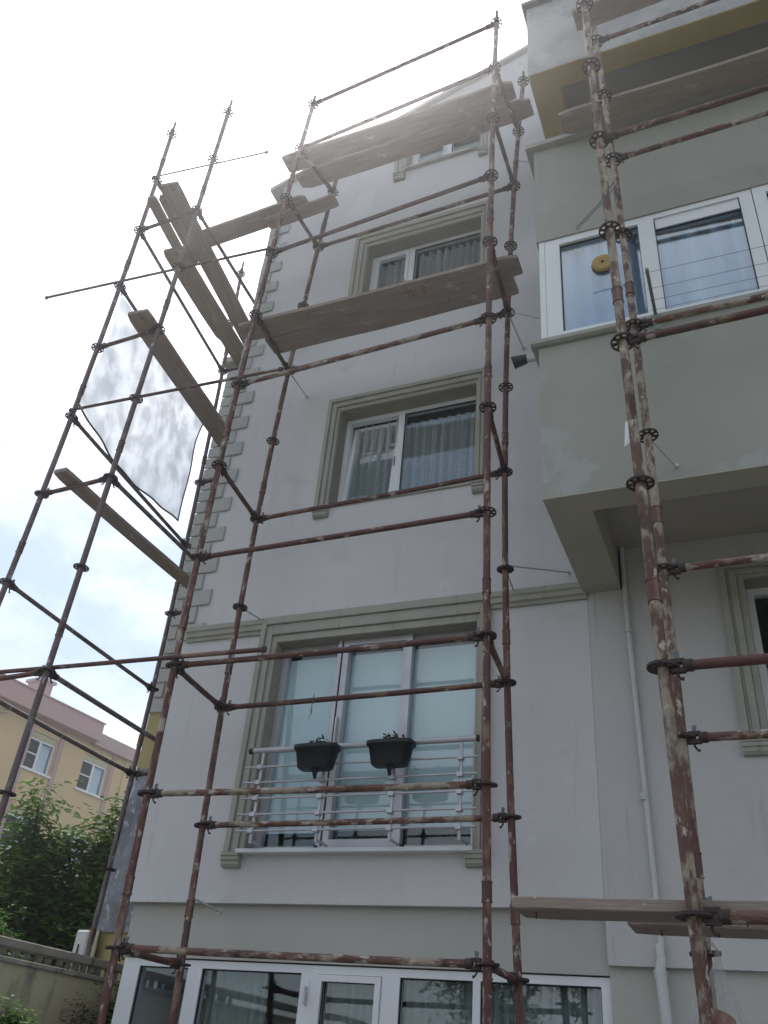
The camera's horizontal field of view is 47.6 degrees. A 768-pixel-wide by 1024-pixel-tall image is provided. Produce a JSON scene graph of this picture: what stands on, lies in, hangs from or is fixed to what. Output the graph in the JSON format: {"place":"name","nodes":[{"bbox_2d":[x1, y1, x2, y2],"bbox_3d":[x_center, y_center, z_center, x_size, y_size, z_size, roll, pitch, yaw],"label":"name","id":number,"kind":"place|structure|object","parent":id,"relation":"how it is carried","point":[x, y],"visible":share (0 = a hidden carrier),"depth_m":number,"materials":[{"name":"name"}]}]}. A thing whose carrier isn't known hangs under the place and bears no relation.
{"place":"outdoors","nodes":[
{"label":"outdoors","id":0,"kind":"place"},
{"bbox_2d":[0,674,139,887],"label":"neighbour building","id":1,"kind":"structure","parent":0,"point":[50,758],"depth_m":34.17,"materials":[{"name":"beige paint"}]},
{"bbox_2d":[0,809,35,849],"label":"window","id":2,"kind":"structure","parent":1,"relation":"in","point":[19,811],"depth_m":31.88,"materials":[{"name":"white plastic"}]},
{"bbox_2d":[20,731,56,778],"bbox_3d":[-13.314,9.323,33.506,0.330,1.475,1.520,-13,-38,26],"label":"window","id":3,"kind":"structure","parent":1,"relation":"in","point":[36,757],"depth_m":33.59,"materials":[{"name":"white plastic"}]},
{"bbox_2d":[57,826,90,868],"bbox_3d":[-12.184,13.176,33.988,0.330,1.475,1.580,-13,-38,26],"label":"window","id":4,"kind":"structure","parent":1,"relation":"in","point":[68,832],"depth_m":34.19,"materials":[{"name":"white plastic"}]},
{"bbox_2d":[74,754,108,799],"bbox_3d":[-11.958,10.806,35.555,0.330,1.475,1.580,-13,-38,26],"label":"window","id":5,"kind":"structure","parent":1,"relation":"in","point":[91,775],"depth_m":35.62,"materials":[{"name":"white plastic"}]},
{"bbox_2d":[0,0,528,768],"label":"sky","id":6,"kind":"structure","parent":0,"point":[91,91],"materials":[{"name":"white"}]},
{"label":"ground","id":7,"kind":"structure","parent":0,"visible":0},
{"bbox_2d":[0,904,26,936],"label":"shrub","id":8,"kind":"object","parent":7,"relation":"on","point":[2,926],"visible":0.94,"depth_m":7.86,"materials":[{"name":"green plant"}]},
{"bbox_2d":[1,924,34,960],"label":"flowering shrub","id":9,"kind":"object","parent":7,"relation":"on","point":[9,951],"visible":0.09,"depth_m":8.02,"materials":[{"name":"green plant"}]},
{"bbox_2d":[0,995,43,1023],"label":"shrub","id":10,"kind":"object","parent":7,"relation":"on","point":[8,1019],"visible":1,"depth_m":7.00,"materials":[{"name":"green plant"}]},
{"bbox_2d":[0,776,91,965],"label":"broadleaf tree","id":11,"kind":"object","parent":7,"relation":"on","point":[24,861],"visible":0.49,"depth_m":12.90,"materials":[{"name":"green plant"}]},
{"bbox_2d":[0,935,123,1023],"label":"garden wall","id":12,"kind":"structure","parent":7,"relation":"on","point":[52,988],"depth_m":7.68,"materials":[{"name":"paint"}]},
{"bbox_2d":[10,788,125,968],"bbox_3d":[-4.412,6.596,12.721,3.463,5.491,2.645,26,-38,-28],"label":"broadleaf tree","id":13,"kind":"object","parent":7,"relation":"on","point":[86,898],"visible":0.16,"depth_m":13.02,"materials":[{"name":"green plant"}]},
{"bbox_2d":[59,992,98,1023],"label":"shrub","id":14,"kind":"object","parent":7,"relation":"on","point":[82,1016],"visible":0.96,"depth_m":7.71,"materials":[{"name":"green plant"}]},
{"bbox_2d":[73,983,118,1023],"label":"shrub","id":15,"kind":"object","parent":7,"relation":"on","point":[109,1019],"visible":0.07,"depth_m":7.91,"materials":[{"name":"green plant"}]},
{"bbox_2d":[0,100,282,955],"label":"side scaffolding","id":16,"kind":"object","parent":7,"relation":"on","point":[46,672],"visible":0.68,"depth_m":9.01,"materials":[{"name":"metal"}]},
{"bbox_2d":[54,467,189,588],"bbox_3d":[-2.608,0.332,9.363,0.172,0.075,2.700,-9,-36,21],"label":"scaffold plank","id":17,"kind":"object","parent":16,"relation":"on","point":[88,496],"visible":0.81,"depth_m":9.11,"materials":[{"name":"brown wood"}]},
{"bbox_2d":[79,297,202,520],"bbox_3d":[-2.824,-1.207,10.530,0.115,2.002,2.102,-9,-36,20],"label":"debris sheet","id":18,"kind":"object","parent":16,"relation":"attached to","point":[155,460],"visible":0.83,"depth_m":10.36,"materials":[{"name":"white plastic"}]},
{"bbox_2d":[128,309,224,447],"bbox_3d":[-2.254,-1.374,10.369,0.272,0.074,2.754,-5,-35,16],"label":"scaffold plank","id":19,"kind":"object","parent":16,"relation":"on","point":[176,370],"visible":0.74,"depth_m":10.04,"materials":[{"name":"brown wood"}]},
{"bbox_2d":[159,194,198,263],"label":"scaffold plank","id":20,"kind":"object","parent":16,"relation":"on","point":[175,223],"visible":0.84,"depth_m":10.83,"materials":[{"name":"brown wood"}]},
{"bbox_2d":[163,246,243,366],"bbox_3d":[-2.369,-2.738,11.960,0.304,0.075,2.227,-6,-35,17],"label":"scaffold plank","id":21,"kind":"object","parent":16,"relation":"on","point":[194,285],"visible":0.84,"depth_m":11.81,"materials":[{"name":"brown wood"}]},
{"bbox_2d":[147,196,181,247],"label":"scaffold plank","id":22,"kind":"object","parent":21,"relation":"on","point":[155,206],"visible":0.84,"depth_m":10.76,"materials":[{"name":"wood"}]},
{"bbox_2d":[160,181,248,344],"bbox_3d":[-2.204,-3.097,11.485,0.248,0.074,2.886,-4,-35,14],"label":"scaffold plank","id":23,"kind":"object","parent":16,"relation":"on","point":[177,201],"visible":0.71,"depth_m":11.20,"materials":[{"name":"brown wood"}]},
{"bbox_2d":[202,195,308,247],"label":"scaffold plank","id":24,"kind":"object","parent":23,"relation":"on","point":[240,226],"visible":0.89,"depth_m":10.71,"materials":[{"name":"brown wood"}]},
{"bbox_2d":[97,10,570,1023],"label":"front scaffolding","id":25,"kind":"object","parent":7,"relation":"on","point":[485,964],"visible":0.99,"depth_m":6.81,"materials":[{"name":"metal"}]},
{"bbox_2d":[264,194,338,228],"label":"scaffold plank","id":26,"kind":"object","parent":25,"relation":"on","point":[318,206],"visible":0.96,"depth_m":10.40,"materials":[{"name":"brown wood"}]},
{"bbox_2d":[238,255,522,339],"bbox_3d":[-0.110,-2.149,8.868,3.050,0.072,0.252,-9,-36,21],"label":"scaffold plank","id":27,"kind":"object","parent":25,"relation":"on","point":[428,286],"visible":0.95,"depth_m":8.80,"materials":[{"name":"brown wood"}]},
{"bbox_2d":[265,277,518,353],"bbox_3d":[0.020,-2.024,9.042,2.770,0.077,0.252,-10,-36,21],"label":"scaffold plank","id":28,"kind":"object","parent":25,"relation":"on","point":[380,319],"visible":0.93,"depth_m":9.01,"materials":[{"name":"brown wood"}]},
{"bbox_2d":[282,81,515,172],"bbox_3d":[0.122,-4.631,10.540,2.980,0.076,0.247,-9,-36,21],"label":"scaffold plank","id":29,"kind":"object","parent":25,"relation":"on","point":[460,107],"visible":0.95,"depth_m":10.48,"materials":[{"name":"wood"}]},
{"bbox_2d":[296,98,533,187],"bbox_3d":[0.316,-4.500,10.708,3.060,0.074,0.253,-9,-36,21],"label":"scaffold plank","id":30,"kind":"object","parent":25,"relation":"on","point":[414,144],"visible":0.98,"depth_m":10.67,"materials":[{"name":"brown wood"}]},
{"bbox_2d":[93,0,767,1023],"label":"apartment building","id":31,"kind":"structure","parent":7,"relation":"on","point":[593,802],"depth_m":7.25,"materials":[{"name":"white paint"}]},
{"bbox_2d":[70,930,101,971],"bbox_3d":[-2.991,4.957,9.066,0.290,1.011,0.780,-9,-36,21],"label":"air conditioner","id":32,"kind":"object","parent":31,"relation":"attached to","point":[81,942],"visible":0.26,"depth_m":9.01,"materials":[{"name":"paint"}]},
{"bbox_2d":[97,768,148,932],"bbox_3d":[-2.408,3.601,9.397,1.250,1.720,0.066,-9,-36,21],"label":"foil sheet","id":33,"kind":"object","parent":31,"relation":"attached to","point":[108,918],"visible":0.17,"depth_m":9.43,"materials":[{"name":"silver metal"}]},
{"bbox_2d":[204,971,270,1023],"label":"curtain","id":34,"kind":"object","parent":31,"relation":"hanging from","point":[237,997],"visible":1,"depth_m":6.82,"materials":[{"name":"white fabric"}]},
{"bbox_2d":[266,657,336,833],"bbox_3d":[-0.679,2.054,7.794,0.610,1.595,0.014,-9,-36,21],"label":"roller blind","id":35,"kind":"object","parent":31,"relation":"attached to","point":[308,678],"visible":0.61,"depth_m":7.88,"materials":[{"name":"white fabric"}]},
{"bbox_2d":[322,982,373,1023],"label":"curtain","id":36,"kind":"object","parent":31,"relation":"hanging from","point":[346,1003],"visible":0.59,"depth_m":6.48,"materials":[{"name":"white fabric"}]},
{"bbox_2d":[235,734,479,847],"bbox_3d":[-0.205,2.254,6.980,2.045,0.792,0.240,-9,-36,21],"label":"balcony railing","id":37,"kind":"object","parent":31,"relation":"on","point":[390,811],"visible":0.88,"depth_m":6.85,"materials":[{"name":"metal"}]},
{"bbox_2d":[294,734,341,778],"bbox_3d":[-0.540,2.004,7.106,0.396,0.361,0.233,-9,-36,21],"label":"flower box","id":38,"kind":"object","parent":37,"relation":"attached to","point":[315,757],"visible":1,"depth_m":7.02,"materials":[{"name":"plastic"}]},
{"bbox_2d":[366,731,416,775],"bbox_3d":[0.060,1.909,6.875,0.396,0.361,0.233,-9,-36,21],"label":"flower box","id":39,"kind":"object","parent":37,"relation":"attached to","point":[389,753],"visible":1,"depth_m":6.79,"materials":[{"name":"plastic"}]},
{"bbox_2d":[111,957,612,1023],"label":"window frame","id":40,"kind":"structure","parent":31,"relation":"in","point":[388,983],"depth_m":6.44,"materials":[{"name":"white plastic"}]},
{"bbox_2d":[254,630,476,847],"bbox_3d":[-0.125,1.927,7.485,1.970,1.935,0.170,-9,-36,21],"label":"balcony door","id":41,"kind":"structure","parent":31,"relation":"in","point":[337,725],"depth_m":7.61,"materials":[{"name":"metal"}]},
{"bbox_2d":[334,651,402,830],"bbox_3d":[-0.102,1.956,7.577,0.600,1.580,0.014,-9,-36,21],"label":"roller blind","id":42,"kind":"object","parent":31,"relation":"attached to","point":[370,718],"visible":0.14,"depth_m":7.64,"materials":[{"name":"white fabric"}]},
{"bbox_2d":[275,828,470,846],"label":"potted plants","id":43,"kind":"object","parent":31,"relation":"on","point":[413,842],"visible":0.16,"depth_m":7.06,"materials":[{"name":"green plant"}]},
{"bbox_2d":[348,420,398,499],"bbox_3d":[-0.097,-0.459,9.361,0.610,1.200,0.092,-9,-36,21],"label":"curtain","id":44,"kind":"object","parent":31,"relation":"hanging from","point":[373,460],"visible":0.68,"depth_m":9.44,"materials":[{"name":"fabric"}]},
{"bbox_2d":[378,259,416,287],"bbox_3d":[0.126,-2.705,10.842,0.510,1.200,0.101,-9,-36,21],"label":"curtain","id":45,"kind":"object","parent":31,"relation":"hanging from","point":[390,274],"visible":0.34,"depth_m":11.08,"materials":[{"name":"fabric"}]},
{"bbox_2d":[337,396,475,501],"bbox_3d":[0.290,-0.573,9.210,1.565,1.255,0.166,-9,-36,21],"label":"window","id":46,"kind":"structure","parent":31,"relation":"in","point":[395,484],"depth_m":9.40,"materials":[{"name":"white plastic"}]},
{"bbox_2d":[369,229,480,290],"bbox_3d":[0.510,-2.863,10.645,1.505,1.255,0.115,-9,-36,21],"label":"window","id":47,"kind":"structure","parent":31,"relation":"in","point":[410,254],"depth_m":10.95,"materials":[{"name":"white plastic"}]},
{"bbox_2d":[412,143,453,164],"bbox_3d":[0.875,-4.952,11.944,1.050,0.835,0.115,-9,-36,21],"label":"window","id":48,"kind":"structure","parent":31,"relation":"in","point":[448,148],"depth_m":11.99,"materials":[{"name":"white plastic"}]},
{"bbox_2d":[401,413,475,489],"bbox_3d":[0.600,-0.526,9.069,0.825,1.100,0.107,-9,-36,21],"label":"curtain","id":49,"kind":"object","parent":31,"relation":"hanging from","point":[436,452],"visible":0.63,"depth_m":9.15,"materials":[{"name":"fabric"}]},
{"bbox_2d":[405,980,472,1023],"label":"curtain","id":50,"kind":"object","parent":31,"relation":"hanging from","point":[431,1002],"visible":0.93,"depth_m":6.25,"materials":[{"name":"white fabric"}]},
{"bbox_2d":[404,644,474,825],"bbox_3d":[0.490,1.857,7.354,0.640,1.565,0.014,-9,-36,21],"label":"roller blind","id":51,"kind":"object","parent":31,"relation":"attached to","point":[443,714],"visible":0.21,"depth_m":7.39,"materials":[{"name":"white fabric"}]},
{"bbox_2d":[411,411,475,428],"bbox_3d":[0.666,-0.978,9.435,0.820,0.135,0.030,-9,-36,21],"label":"valance","id":52,"kind":"object","parent":31,"relation":"attached to","point":[440,419],"visible":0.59,"depth_m":9.46,"materials":[{"name":"fabric"}]},
{"bbox_2d":[418,239,479,277],"bbox_3d":[0.800,-2.809,10.588,0.865,1.200,0.106,-9,-36,21],"label":"curtain","id":53,"kind":"object","parent":31,"relation":"hanging from","point":[448,259],"visible":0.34,"depth_m":10.81,"materials":[{"name":"fabric"}]},
{"bbox_2d":[492,984,601,1023],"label":"curtain","id":54,"kind":"object","parent":31,"relation":"hanging from","point":[551,1005],"visible":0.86,"depth_m":5.98,"materials":[{"name":"grey fabric"}]},
{"bbox_2d":[591,254,609,272],"bbox_3d":[1.845,-2.103,7.340,0.197,0.197,0.049,-9,-36,21],"label":"vent disc","id":55,"kind":"object","parent":31,"relation":"attached to","point":[600,263],"visible":0.69,"depth_m":7.32,"materials":[{"name":"plastic"}]},
{"bbox_2d":[561,233,647,330],"bbox_3d":[1.847,-1.860,7.317,0.802,1.230,0.107,-10,-36,22],"label":"curtain","id":56,"kind":"object","parent":31,"relation":"hanging from","point":[587,297],"visible":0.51,"depth_m":7.37,"materials":[{"name":"white fabric"}]},
{"bbox_2d":[539,184,767,338],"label":"bay window","id":57,"kind":"structure","parent":31,"relation":"in","point":[753,204],"depth_m":7.18,"materials":[{"name":"white plastic"}]},
{"bbox_2d":[644,245,767,329],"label":"clothes line","id":58,"kind":"object","parent":31,"relation":"attached to","point":[655,315],"visible":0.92,"depth_m":6.45,"materials":[{"name":"grey metal"}]},
{"bbox_2d":[655,211,757,308],"bbox_3d":[2.613,-1.983,7.020,0.820,1.230,0.137,-9,-36,21],"label":"curtain","id":59,"kind":"object","parent":31,"relation":"hanging from","point":[707,240],"visible":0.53,"depth_m":7.06,"materials":[{"name":"white fabric"}]},
{"bbox_2d":[745,587,767,720],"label":"window","id":60,"kind":"structure","parent":31,"relation":"in","point":[751,594],"depth_m":6.77,"materials":[{"name":"white plastic"}]},
{"bbox_2d":[576,0,767,1023],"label":"scaffolding","id":61,"kind":"object","parent":7,"relation":"on","point":[666,668],"visible":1,"depth_m":4.71,"materials":[{"name":"metal"}]},
{"bbox_2d":[576,178,619,229],"bbox_3d":[1.747,-2.512,7.104,0.037,0.263,0.450,28,-40,-30],"label":"tie wire","id":62,"kind":"object","parent":61,"relation":"attached to","point":[596,206],"visible":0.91,"depth_m":7.12,"materials":[{"name":"metal"}]},
{"bbox_2d":[572,0,663,30],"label":"scaffold plank","id":63,"kind":"object","parent":61,"relation":"on","point":[602,11],"visible":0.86,"depth_m":7.28,"materials":[{"name":"brown wood"}]},
{"bbox_2d":[624,421,629,446],"bbox_3d":[1.593,-0.521,5.649,0.080,0.230,0.023,-9,-36,21],"label":"tape scrap","id":64,"kind":"object","parent":61,"relation":"attached to","point":[627,440],"visible":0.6,"depth_m":5.63,"materials":[{"name":"white plastic"}]},
{"bbox_2d":[511,896,767,926],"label":"scaffold plank","id":65,"kind":"object","parent":61,"relation":"on","point":[607,909],"visible":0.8,"depth_m":3.45,"materials":[{"name":"brown wood"}]},
{"bbox_2d":[558,47,767,133],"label":"scaffold plank","id":66,"kind":"object","parent":61,"relation":"on","point":[710,79],"visible":0.96,"depth_m":7.82,"materials":[{"name":"brown wood"}]},
{"bbox_2d":[627,922,767,939],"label":"scaffold plank","id":67,"kind":"object","parent":61,"relation":"on","point":[724,931],"visible":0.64,"depth_m":3.60,"materials":[{"name":"brown wood"}]},
{"bbox_3d":[1.191,1.783,3.148,0.260,0.463,0.189,-9,-36,21],"label":"plastic bag","id":68,"kind":"object","parent":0,"visible":0},
{"bbox_2d":[699,1009,735,1023],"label":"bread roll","id":69,"kind":"object","parent":68,"relation":"in","point":[722,1017],"visible":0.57,"depth_m":3.08,"materials":[{"name":"brown food"}]}
]}

